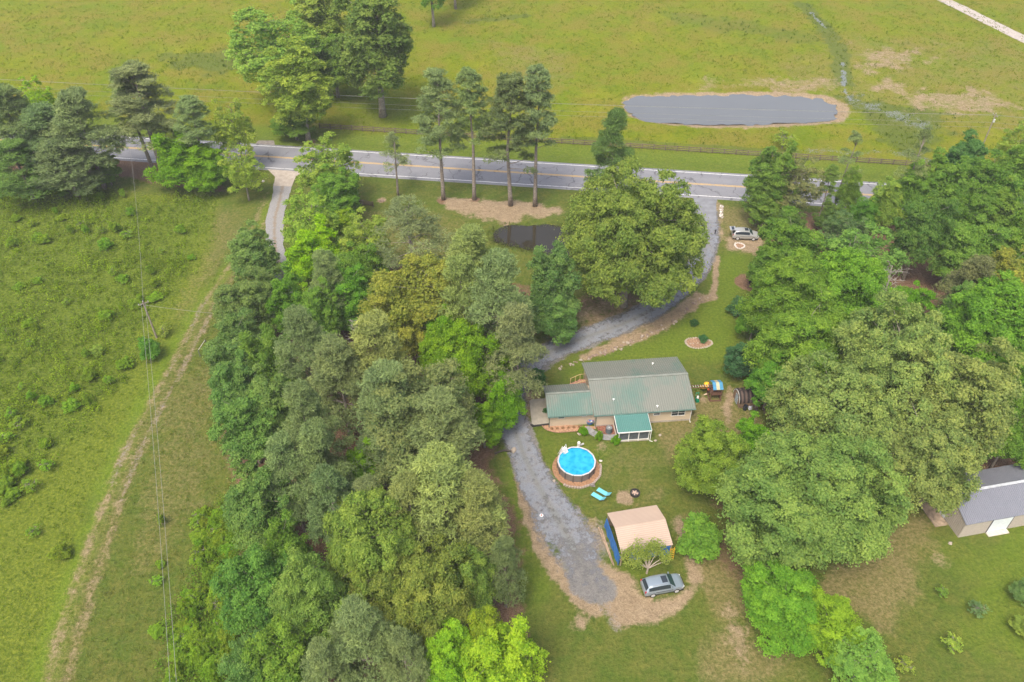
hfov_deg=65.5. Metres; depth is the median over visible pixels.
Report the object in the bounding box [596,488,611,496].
sun lounger
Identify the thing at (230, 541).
scrub sapling
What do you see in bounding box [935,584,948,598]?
fruit sapling
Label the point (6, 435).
scrub sapling
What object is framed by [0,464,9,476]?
scrub sapling
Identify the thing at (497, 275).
pine tree
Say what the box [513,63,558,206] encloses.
pine tree
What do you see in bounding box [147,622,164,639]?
scrub sapling
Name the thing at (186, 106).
pine tree
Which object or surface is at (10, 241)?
scrub sapling
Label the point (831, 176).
pine tree
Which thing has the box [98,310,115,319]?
scrub sapling
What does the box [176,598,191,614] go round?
scrub sapling
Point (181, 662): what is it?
scrub sapling
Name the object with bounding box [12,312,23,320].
scrub sapling
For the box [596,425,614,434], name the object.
red mulch bed
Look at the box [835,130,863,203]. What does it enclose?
pine tree
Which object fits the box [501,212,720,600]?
gravel driveway
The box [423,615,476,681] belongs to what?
tree
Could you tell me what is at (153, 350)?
shrub
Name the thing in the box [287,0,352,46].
tree
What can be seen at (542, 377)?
shrub
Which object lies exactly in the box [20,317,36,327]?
scrub sapling
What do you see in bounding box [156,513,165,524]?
scrub sapling
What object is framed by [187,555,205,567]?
scrub sapling
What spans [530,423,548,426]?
pad edging
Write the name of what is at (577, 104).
roadside wire
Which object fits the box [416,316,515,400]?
tree
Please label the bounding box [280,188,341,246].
tree
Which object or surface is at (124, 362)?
scrub sapling
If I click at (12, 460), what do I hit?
scrub sapling
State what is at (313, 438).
pine tree
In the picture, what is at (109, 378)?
scrub sapling
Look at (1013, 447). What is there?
tree
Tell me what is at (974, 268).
pine tree
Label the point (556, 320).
tree
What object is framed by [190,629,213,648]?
scrub sapling
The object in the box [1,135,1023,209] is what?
road
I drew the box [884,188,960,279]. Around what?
tree
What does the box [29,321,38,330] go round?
scrub sapling
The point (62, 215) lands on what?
scrub sapling
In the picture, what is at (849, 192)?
tree
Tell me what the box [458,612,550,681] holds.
tree
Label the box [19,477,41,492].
scrub sapling
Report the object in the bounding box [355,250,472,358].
oak tree
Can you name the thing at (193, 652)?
scrub sapling
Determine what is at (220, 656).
scrub sapling
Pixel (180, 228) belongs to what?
scrub sapling
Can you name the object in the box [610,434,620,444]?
shrub
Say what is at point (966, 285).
tree
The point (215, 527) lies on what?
scrub sapling
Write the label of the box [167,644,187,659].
scrub sapling
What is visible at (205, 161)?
tree
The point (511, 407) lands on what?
tree
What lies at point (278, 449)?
pine tree
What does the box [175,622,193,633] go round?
scrub sapling
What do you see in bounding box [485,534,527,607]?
pine tree
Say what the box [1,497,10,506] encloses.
scrub sapling
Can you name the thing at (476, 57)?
meadow grass
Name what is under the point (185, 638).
scrub sapling
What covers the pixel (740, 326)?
tree
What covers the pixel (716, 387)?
playset
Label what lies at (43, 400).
scrub sapling
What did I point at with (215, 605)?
scrub sapling
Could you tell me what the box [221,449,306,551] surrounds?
tree
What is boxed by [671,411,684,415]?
window
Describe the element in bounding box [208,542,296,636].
tree
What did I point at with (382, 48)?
tree
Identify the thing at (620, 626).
ground
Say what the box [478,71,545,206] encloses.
pine tree
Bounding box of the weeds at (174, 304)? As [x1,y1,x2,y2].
[0,191,222,679]
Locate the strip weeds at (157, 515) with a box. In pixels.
[54,262,394,681]
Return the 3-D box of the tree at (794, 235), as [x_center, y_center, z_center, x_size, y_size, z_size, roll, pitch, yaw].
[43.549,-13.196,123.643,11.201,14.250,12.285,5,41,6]
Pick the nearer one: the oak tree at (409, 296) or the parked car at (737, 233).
the oak tree at (409, 296)
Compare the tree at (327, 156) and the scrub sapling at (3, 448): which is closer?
the scrub sapling at (3, 448)
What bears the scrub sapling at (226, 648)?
on the ground at (620, 626)
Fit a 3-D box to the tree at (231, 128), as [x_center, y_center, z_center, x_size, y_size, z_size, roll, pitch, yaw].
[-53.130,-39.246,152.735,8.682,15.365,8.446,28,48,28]
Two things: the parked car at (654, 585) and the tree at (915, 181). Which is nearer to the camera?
the parked car at (654, 585)
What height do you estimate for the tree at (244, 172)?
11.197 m
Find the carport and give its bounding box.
[604,505,672,565]
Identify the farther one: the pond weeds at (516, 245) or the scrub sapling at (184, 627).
the pond weeds at (516, 245)
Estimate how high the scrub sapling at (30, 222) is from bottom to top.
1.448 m
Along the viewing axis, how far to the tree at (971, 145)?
139.90 m
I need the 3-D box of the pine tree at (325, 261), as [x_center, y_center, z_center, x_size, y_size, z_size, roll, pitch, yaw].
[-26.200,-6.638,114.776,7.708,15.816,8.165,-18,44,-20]
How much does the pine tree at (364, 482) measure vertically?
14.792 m
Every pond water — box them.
[493,224,573,255]
[623,94,836,125]
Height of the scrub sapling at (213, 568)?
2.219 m
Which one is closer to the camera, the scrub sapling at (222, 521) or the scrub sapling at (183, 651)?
the scrub sapling at (183, 651)
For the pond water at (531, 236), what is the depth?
140.10 m
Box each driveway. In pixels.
[265,184,291,279]
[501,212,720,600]
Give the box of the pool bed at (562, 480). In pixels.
[552,456,599,486]
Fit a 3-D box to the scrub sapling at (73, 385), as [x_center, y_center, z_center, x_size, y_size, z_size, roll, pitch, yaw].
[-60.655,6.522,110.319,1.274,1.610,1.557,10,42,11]
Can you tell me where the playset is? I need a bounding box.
[691,380,723,401]
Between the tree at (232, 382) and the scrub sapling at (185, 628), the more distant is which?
the tree at (232, 382)
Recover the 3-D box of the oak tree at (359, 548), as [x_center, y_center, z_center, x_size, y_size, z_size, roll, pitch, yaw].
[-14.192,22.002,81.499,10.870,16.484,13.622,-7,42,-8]
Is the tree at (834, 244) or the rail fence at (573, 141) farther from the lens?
the rail fence at (573, 141)
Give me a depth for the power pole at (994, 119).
158.71 m
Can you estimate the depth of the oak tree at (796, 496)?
82.25 m
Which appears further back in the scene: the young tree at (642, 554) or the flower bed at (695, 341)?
the flower bed at (695, 341)
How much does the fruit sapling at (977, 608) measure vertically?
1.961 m
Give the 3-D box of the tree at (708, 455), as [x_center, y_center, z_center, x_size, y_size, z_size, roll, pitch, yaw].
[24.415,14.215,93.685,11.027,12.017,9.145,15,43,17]
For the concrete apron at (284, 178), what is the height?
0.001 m
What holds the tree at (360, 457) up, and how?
on the ground at (620, 626)
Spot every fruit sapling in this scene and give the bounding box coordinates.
[894,655,915,675]
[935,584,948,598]
[940,631,963,653]
[967,599,992,618]
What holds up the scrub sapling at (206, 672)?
on the ground at (620, 626)
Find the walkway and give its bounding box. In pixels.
[586,426,614,439]
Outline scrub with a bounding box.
[0,177,268,681]
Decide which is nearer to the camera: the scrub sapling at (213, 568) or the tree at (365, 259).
the scrub sapling at (213, 568)
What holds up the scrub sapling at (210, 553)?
on the ground at (620, 626)
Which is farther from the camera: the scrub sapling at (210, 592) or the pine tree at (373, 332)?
the pine tree at (373, 332)
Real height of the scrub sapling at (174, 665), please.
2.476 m
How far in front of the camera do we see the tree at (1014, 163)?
140.92 m
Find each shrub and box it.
[89,344,105,357]
[137,336,161,360]
[156,322,171,337]
[530,368,545,388]
[578,425,587,435]
[594,430,602,441]
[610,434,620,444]
[725,295,744,316]
[772,128,799,148]
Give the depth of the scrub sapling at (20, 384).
110.41 m
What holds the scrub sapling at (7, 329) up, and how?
on the ground at (620, 626)
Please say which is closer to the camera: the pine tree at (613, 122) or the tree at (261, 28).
the pine tree at (613, 122)
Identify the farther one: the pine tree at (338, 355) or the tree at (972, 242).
the tree at (972, 242)
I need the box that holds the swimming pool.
[557,444,595,481]
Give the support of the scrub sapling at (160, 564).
on the ground at (620, 626)
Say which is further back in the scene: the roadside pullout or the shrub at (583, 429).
the roadside pullout
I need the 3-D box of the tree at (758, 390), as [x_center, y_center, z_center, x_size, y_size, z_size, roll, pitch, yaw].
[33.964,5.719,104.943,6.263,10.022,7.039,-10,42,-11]
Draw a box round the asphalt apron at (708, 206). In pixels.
[693,197,716,221]
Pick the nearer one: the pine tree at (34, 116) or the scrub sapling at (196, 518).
the scrub sapling at (196, 518)
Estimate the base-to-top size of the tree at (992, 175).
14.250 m
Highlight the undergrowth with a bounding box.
[151,492,280,681]
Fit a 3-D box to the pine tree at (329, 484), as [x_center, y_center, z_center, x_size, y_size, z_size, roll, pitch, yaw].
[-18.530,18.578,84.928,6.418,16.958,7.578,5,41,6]
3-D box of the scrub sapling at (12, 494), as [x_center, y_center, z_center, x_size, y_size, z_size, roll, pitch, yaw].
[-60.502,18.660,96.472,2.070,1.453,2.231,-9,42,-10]
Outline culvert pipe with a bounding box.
[494,449,511,453]
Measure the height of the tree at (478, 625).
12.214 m
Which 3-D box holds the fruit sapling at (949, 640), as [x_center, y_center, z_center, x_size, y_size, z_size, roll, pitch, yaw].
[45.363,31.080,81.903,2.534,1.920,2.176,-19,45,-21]
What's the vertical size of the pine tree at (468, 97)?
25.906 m
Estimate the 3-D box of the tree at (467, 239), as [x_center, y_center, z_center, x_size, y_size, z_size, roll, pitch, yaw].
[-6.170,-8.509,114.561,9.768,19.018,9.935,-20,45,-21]
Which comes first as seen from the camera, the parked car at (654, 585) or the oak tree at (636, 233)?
the parked car at (654, 585)
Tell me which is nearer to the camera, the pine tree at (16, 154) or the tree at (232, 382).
the tree at (232, 382)
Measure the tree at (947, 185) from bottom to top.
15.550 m
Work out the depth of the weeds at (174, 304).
97.41 m
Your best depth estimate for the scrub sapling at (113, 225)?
139.97 m
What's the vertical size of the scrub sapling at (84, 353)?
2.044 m
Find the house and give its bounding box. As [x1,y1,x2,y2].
[543,357,695,441]
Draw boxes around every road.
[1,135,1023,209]
[938,0,1023,42]
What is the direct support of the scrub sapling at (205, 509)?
on the ground at (620, 626)
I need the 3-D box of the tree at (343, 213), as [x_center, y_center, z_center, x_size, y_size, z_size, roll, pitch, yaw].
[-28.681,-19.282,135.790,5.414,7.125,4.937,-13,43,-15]
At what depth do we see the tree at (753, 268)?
122.21 m
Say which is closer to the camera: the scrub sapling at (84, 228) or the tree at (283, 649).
the tree at (283, 649)
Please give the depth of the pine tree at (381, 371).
89.59 m
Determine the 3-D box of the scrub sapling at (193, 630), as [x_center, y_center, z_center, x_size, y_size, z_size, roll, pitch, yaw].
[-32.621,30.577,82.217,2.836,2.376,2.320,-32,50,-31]
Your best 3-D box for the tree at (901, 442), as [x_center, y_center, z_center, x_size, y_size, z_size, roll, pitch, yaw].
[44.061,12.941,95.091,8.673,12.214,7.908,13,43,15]
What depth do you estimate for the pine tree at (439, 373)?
90.28 m
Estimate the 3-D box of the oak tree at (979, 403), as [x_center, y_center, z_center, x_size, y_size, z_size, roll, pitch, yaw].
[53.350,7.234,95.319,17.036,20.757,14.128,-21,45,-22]
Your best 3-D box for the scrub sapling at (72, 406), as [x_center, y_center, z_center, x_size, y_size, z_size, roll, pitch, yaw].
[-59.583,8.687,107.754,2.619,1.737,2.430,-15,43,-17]
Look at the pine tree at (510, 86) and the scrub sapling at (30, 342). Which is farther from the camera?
the pine tree at (510, 86)
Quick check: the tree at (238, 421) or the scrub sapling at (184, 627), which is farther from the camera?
the tree at (238, 421)
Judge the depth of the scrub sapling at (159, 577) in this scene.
87.57 m
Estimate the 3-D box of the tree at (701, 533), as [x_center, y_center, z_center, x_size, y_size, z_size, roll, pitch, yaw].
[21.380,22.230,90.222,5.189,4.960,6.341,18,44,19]
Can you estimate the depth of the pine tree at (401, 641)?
71.58 m
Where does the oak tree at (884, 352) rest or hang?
on the ground at (620, 626)
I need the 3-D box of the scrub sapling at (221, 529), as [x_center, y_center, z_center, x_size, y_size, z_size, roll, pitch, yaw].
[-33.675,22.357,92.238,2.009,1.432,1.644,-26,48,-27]
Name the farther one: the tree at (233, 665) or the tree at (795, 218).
the tree at (795, 218)
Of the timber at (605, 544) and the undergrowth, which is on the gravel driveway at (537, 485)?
the timber at (605, 544)
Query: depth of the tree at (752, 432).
96.94 m
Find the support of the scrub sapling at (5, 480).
on the ground at (620, 626)
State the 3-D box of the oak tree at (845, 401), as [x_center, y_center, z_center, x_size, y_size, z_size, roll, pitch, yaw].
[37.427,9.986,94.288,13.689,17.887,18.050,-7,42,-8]
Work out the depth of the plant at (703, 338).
118.07 m
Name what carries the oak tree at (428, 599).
on the ground at (620, 626)
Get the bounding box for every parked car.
[640,572,683,596]
[730,226,758,240]
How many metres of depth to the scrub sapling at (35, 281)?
129.08 m
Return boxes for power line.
[130,150,142,291]
[141,305,169,679]
[145,304,176,681]
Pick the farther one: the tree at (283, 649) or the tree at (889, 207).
the tree at (889, 207)
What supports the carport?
on the ground at (620, 626)
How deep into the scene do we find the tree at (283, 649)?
72.31 m
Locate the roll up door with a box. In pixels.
[987,517,1013,531]
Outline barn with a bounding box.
[940,463,1023,536]
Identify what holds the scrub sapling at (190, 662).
on the ground at (620, 626)
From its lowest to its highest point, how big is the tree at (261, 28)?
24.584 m
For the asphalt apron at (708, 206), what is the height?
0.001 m
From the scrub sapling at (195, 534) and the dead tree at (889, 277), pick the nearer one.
the scrub sapling at (195, 534)
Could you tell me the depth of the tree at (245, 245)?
122.70 m
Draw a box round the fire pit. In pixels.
[630,488,639,497]
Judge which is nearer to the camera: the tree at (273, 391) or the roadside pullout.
the tree at (273, 391)
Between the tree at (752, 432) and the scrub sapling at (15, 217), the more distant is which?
the scrub sapling at (15, 217)
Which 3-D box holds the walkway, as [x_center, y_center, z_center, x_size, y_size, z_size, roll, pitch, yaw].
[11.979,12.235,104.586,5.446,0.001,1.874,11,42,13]
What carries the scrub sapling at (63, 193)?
on the ground at (620, 626)
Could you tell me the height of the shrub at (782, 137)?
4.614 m
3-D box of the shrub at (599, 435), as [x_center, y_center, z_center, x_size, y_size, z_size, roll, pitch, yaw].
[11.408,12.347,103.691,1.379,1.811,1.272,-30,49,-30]
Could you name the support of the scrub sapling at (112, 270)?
on the ground at (620, 626)
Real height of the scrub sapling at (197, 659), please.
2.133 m
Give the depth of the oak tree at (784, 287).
108.89 m
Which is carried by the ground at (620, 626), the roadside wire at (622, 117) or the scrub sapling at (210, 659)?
the scrub sapling at (210, 659)
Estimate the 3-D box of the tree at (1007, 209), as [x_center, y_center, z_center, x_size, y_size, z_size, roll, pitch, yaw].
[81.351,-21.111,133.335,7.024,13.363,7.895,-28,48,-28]
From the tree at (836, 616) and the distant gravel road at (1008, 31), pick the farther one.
the distant gravel road at (1008, 31)
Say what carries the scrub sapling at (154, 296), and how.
on the ground at (620, 626)
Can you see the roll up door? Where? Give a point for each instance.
(999, 524)
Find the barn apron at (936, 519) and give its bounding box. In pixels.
[918,497,947,526]
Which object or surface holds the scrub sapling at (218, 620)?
on the ground at (620, 626)
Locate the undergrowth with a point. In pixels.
(193, 584)
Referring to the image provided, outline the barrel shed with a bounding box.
[733,387,757,407]
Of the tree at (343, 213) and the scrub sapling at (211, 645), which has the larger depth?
the tree at (343, 213)
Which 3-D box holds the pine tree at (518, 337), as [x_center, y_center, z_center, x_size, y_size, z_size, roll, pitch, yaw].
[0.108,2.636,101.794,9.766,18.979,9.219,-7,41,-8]
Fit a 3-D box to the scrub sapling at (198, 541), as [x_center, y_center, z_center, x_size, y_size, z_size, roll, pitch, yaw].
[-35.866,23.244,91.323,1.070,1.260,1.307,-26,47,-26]
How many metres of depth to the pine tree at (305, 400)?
87.08 m
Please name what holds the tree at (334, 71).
on the ground at (620, 626)
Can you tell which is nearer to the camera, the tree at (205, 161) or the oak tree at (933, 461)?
the oak tree at (933, 461)
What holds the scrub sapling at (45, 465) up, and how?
on the ground at (620, 626)
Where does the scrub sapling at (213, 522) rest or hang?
on the ground at (620, 626)
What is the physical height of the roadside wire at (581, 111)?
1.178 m
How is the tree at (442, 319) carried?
on the ground at (620, 626)
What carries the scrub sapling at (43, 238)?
on the ground at (620, 626)
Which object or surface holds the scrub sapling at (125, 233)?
on the ground at (620, 626)
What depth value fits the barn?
92.53 m
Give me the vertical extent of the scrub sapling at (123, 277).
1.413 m
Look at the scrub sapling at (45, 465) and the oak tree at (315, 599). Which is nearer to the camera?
the oak tree at (315, 599)
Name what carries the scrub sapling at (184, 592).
on the ground at (620, 626)
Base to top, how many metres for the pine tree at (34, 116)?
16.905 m
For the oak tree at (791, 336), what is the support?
on the ground at (620, 626)
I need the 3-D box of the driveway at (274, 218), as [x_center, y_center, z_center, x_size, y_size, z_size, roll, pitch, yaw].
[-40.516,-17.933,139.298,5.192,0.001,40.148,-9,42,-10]
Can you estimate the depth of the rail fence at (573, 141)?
163.42 m
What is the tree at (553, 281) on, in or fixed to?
on the ground at (620, 626)
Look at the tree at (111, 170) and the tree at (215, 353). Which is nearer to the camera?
the tree at (215, 353)
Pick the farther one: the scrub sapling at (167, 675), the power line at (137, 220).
the power line at (137, 220)
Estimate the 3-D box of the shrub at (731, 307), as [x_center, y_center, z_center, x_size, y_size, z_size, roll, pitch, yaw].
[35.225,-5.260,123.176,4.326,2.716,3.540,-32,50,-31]
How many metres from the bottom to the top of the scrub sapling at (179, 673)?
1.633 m
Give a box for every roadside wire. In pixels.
[0,79,965,114]
[4,79,982,114]
[24,87,952,121]
[53,93,966,126]
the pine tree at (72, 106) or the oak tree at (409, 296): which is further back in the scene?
the pine tree at (72, 106)
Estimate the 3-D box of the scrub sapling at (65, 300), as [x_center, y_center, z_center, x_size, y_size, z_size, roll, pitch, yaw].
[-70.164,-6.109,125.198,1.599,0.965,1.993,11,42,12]
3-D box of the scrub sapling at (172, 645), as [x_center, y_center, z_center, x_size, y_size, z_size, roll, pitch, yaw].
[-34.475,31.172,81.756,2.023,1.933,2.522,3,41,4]
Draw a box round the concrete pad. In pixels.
[529,398,548,424]
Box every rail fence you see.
[319,123,936,166]
[360,199,373,206]
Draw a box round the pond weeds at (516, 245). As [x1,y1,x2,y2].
[487,221,573,257]
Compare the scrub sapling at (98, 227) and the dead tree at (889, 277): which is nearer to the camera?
the dead tree at (889, 277)
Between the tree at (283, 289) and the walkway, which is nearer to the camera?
the walkway
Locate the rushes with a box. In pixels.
[157,2,964,149]
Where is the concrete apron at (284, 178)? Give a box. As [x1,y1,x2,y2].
[268,169,299,185]
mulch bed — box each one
[544,425,595,431]
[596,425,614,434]
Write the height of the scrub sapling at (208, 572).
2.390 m
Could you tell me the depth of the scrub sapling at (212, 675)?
78.57 m
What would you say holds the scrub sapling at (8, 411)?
on the ground at (620, 626)
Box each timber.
[598,527,611,562]
[601,529,613,565]
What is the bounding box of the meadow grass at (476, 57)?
[0,0,1023,154]
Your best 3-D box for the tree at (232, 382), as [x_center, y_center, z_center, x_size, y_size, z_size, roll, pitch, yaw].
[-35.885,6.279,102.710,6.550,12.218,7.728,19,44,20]
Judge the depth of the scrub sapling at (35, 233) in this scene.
138.37 m
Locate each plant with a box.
[690,319,698,326]
[698,334,708,343]
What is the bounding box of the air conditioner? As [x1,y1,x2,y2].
[605,425,612,433]
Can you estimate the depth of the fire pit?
97.13 m
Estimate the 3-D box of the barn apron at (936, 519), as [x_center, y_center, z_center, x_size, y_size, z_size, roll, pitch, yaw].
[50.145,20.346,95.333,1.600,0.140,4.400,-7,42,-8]
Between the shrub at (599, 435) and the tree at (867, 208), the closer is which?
the shrub at (599, 435)
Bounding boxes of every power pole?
[138,300,157,337]
[981,113,997,147]
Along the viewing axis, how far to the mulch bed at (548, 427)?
105.36 m
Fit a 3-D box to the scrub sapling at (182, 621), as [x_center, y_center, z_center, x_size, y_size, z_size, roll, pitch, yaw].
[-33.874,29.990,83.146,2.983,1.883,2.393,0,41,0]
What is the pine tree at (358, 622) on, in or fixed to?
on the ground at (620, 626)
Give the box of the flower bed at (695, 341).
[687,338,710,347]
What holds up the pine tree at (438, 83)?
on the ground at (620, 626)
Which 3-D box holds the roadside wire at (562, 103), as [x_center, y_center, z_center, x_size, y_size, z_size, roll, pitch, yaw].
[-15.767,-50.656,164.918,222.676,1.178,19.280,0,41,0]
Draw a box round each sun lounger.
[591,492,605,500]
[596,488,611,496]
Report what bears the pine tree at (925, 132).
on the ground at (620, 626)
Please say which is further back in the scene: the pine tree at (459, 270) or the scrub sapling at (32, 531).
the pine tree at (459, 270)
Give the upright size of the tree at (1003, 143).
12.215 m
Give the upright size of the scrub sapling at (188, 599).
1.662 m
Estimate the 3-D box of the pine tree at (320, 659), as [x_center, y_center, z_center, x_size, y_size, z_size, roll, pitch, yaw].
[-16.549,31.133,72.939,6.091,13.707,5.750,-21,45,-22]
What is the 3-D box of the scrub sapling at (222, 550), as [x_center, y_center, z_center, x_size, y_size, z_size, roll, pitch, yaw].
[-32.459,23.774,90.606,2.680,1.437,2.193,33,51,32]
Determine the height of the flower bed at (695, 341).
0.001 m
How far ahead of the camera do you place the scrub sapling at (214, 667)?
79.26 m
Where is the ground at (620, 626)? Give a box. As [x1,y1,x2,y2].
[0,0,1023,681]
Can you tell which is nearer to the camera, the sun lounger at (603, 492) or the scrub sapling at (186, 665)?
the scrub sapling at (186, 665)
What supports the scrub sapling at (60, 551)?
on the ground at (620, 626)
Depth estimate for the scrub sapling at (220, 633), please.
81.58 m
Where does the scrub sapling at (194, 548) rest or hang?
on the ground at (620, 626)
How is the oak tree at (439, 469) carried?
on the ground at (620, 626)
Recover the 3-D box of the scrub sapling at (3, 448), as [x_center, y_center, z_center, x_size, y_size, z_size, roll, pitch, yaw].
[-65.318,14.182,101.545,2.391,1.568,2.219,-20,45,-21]
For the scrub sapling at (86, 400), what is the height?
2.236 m
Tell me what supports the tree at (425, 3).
on the ground at (620, 626)
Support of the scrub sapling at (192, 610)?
on the ground at (620, 626)
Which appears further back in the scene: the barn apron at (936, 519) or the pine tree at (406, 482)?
the barn apron at (936, 519)
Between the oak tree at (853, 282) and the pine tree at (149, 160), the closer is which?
the oak tree at (853, 282)
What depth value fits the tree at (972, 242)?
120.75 m
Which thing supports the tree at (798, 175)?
on the ground at (620, 626)
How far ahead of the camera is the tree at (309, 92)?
156.32 m
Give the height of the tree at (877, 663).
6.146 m
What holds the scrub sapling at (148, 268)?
on the ground at (620, 626)
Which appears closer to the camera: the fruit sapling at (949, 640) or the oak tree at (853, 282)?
the fruit sapling at (949, 640)
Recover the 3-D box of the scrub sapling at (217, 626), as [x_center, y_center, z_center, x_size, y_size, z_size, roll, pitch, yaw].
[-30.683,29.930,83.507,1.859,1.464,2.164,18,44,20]
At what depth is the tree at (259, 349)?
101.47 m
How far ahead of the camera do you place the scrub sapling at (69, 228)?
139.92 m
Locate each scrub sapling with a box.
[0,325,13,335]
[0,431,15,442]
[0,444,9,456]
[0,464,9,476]
[0,474,16,490]
[0,485,12,497]
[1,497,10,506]
[4,406,17,419]
[4,486,20,501]
[5,235,20,247]
[7,415,29,431]
[8,457,26,473]
[9,213,22,221]
[11,281,25,290]
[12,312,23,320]
[12,460,28,476]
[17,382,24,389]
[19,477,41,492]
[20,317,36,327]
[25,339,34,345]
[25,389,36,400]
[25,523,40,538]
[27,218,36,226]
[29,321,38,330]
[31,232,42,240]
[32,277,43,283]
[35,459,55,471]
[36,233,50,243]
[37,394,54,406]
[37,437,51,448]
[45,540,71,560]
[55,213,68,220]
[57,187,68,196]
[61,297,71,303]
[61,398,81,413]
[66,224,73,232]
[69,382,80,391]
[74,219,87,228]
[80,366,96,381]
[81,224,89,232]
[81,347,90,357]
[81,394,92,405]
[95,225,105,232]
[96,237,113,250]
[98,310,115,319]
[102,375,113,383]
[107,265,118,275]
[108,221,121,231]
[114,274,128,283]
[115,355,133,369]
[118,188,124,197]
[119,229,131,238]
[125,206,135,215]
[126,298,141,309]
[136,294,143,299]
[145,265,154,273]
[146,291,163,302]
[147,574,164,586]
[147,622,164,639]
[150,277,158,287]
[155,559,165,569]
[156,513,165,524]
[162,661,184,681]
[165,668,181,679]
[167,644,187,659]
[167,649,180,661]
[167,662,183,675]
[168,633,182,650]
[171,647,182,661]
[173,223,185,233]
[173,616,202,635]
[173,652,188,668]
[174,629,189,648]
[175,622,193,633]
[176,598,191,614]
[179,588,191,596]
[179,663,191,681]
[181,619,203,632]
[182,589,199,606]
[182,623,205,650]
[185,593,203,606]
[187,253,195,259]
[187,508,207,528]
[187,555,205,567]
[187,646,204,659]
[187,652,209,665]
[188,527,207,544]
[189,607,200,619]
[190,545,208,559]
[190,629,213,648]
[190,652,208,671]
[192,582,208,596]
[193,538,203,546]
[195,642,209,654]
[195,652,216,674]
[196,505,211,516]
[198,516,208,527]
[200,664,223,680]
[201,567,213,583]
[203,527,214,537]
[203,594,222,616]
[204,548,215,560]
[205,627,222,647]
[206,516,218,529]
[206,582,221,599]
[206,671,218,681]
[207,530,229,549]
[207,540,217,551]
[208,523,225,533]
[208,563,222,577]
[208,660,217,670]
[211,508,224,521]
[211,619,222,630]
[212,526,227,536]
[212,610,231,627]
[214,652,230,668]
[216,543,237,558]
[216,628,236,643]
[217,533,231,543]
[218,550,235,560]
[219,517,226,526]
[219,644,233,653]
[225,633,237,640]
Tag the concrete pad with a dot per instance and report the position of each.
(538, 415)
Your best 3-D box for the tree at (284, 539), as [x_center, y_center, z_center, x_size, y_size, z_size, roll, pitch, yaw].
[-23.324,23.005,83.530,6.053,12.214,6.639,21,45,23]
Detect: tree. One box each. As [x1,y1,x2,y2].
[0,81,47,177]
[0,138,62,202]
[11,101,88,186]
[18,75,55,111]
[23,133,110,198]
[35,85,130,189]
[90,149,122,184]
[105,76,161,171]
[106,59,179,165]
[142,129,211,188]
[170,94,217,182]
[181,142,232,192]
[201,307,269,377]
[205,349,253,417]
[206,389,281,463]
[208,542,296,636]
[210,98,256,163]
[211,264,284,339]
[216,627,270,681]
[217,144,268,200]
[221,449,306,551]
[223,0,327,89]
[223,219,281,284]
[235,362,304,434]
[238,322,296,387]
[240,614,318,681]
[255,36,334,140]
[262,509,312,584]
[263,260,305,339]
[264,429,327,532]
[266,545,351,649]
[269,104,316,140]
[272,303,340,396]
[274,377,354,465]
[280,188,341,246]
[283,416,358,521]
[284,213,342,290]
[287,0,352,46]
[293,131,362,195]
[298,635,362,681]
[299,27,362,97]
[301,276,349,338]
[305,463,354,546]
[306,332,370,438]
[308,163,361,218]
[308,248,350,335]
[321,486,417,601]
[326,592,394,681]
[327,261,372,332]
[328,0,416,117]
[332,207,357,238]
[334,240,389,299]
[337,308,421,412]
[338,206,395,266]
[343,357,422,468]
[345,437,384,487]
[347,530,477,654]
[352,472,385,521]
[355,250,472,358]
[363,357,479,486]
[370,194,454,274]
[379,130,410,195]
[381,625,430,681]
[385,469,434,551]
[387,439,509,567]
[404,383,486,500]
[411,67,468,200]
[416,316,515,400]
[417,302,457,356]
[420,0,445,26]
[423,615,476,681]
[435,252,495,334]
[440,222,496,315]
[443,468,512,554]
[450,66,492,200]
[453,544,503,626]
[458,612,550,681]
[463,247,534,370]
[465,603,503,644]
[473,401,503,448]
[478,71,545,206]
[481,301,549,406]
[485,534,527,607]
[487,371,527,429]
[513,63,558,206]
[526,240,583,326]
[533,294,577,345]
[555,155,711,308]
[583,107,635,191]
[618,534,673,573]
[672,413,751,495]
[675,511,723,563]
[711,428,916,573]
[723,341,757,377]
[732,246,833,339]
[735,297,766,341]
[735,410,770,455]
[739,139,801,209]
[739,557,821,659]
[740,287,849,397]
[743,352,790,411]
[744,190,780,228]
[745,233,792,281]
[754,204,828,273]
[760,349,895,486]
[773,156,825,210]
[773,207,807,228]
[794,583,867,667]
[808,246,903,335]
[811,198,849,231]
[816,163,839,224]
[819,208,872,249]
[822,220,911,289]
[824,626,899,681]
[828,289,965,431]
[833,165,863,209]
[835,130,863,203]
[847,196,882,233]
[868,176,904,226]
[872,415,910,479]
[875,384,987,517]
[883,261,911,293]
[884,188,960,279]
[888,336,1023,472]
[890,280,937,334]
[893,124,933,184]
[895,159,935,220]
[904,146,978,208]
[926,254,998,310]
[928,214,1012,280]
[934,280,974,350]
[935,128,988,182]
[935,269,1023,364]
[938,180,1002,241]
[963,147,1023,216]
[976,400,1023,469]
[979,242,1023,305]
[986,209,1023,270]
[988,143,1023,199]
[988,176,1023,237]
[992,120,1023,162]
[1001,338,1023,404]
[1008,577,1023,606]
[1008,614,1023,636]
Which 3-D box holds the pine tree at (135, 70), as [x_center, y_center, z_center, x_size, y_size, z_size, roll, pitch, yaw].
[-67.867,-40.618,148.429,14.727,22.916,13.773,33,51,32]
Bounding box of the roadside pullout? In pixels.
[255,140,274,144]
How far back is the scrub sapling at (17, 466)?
98.54 m

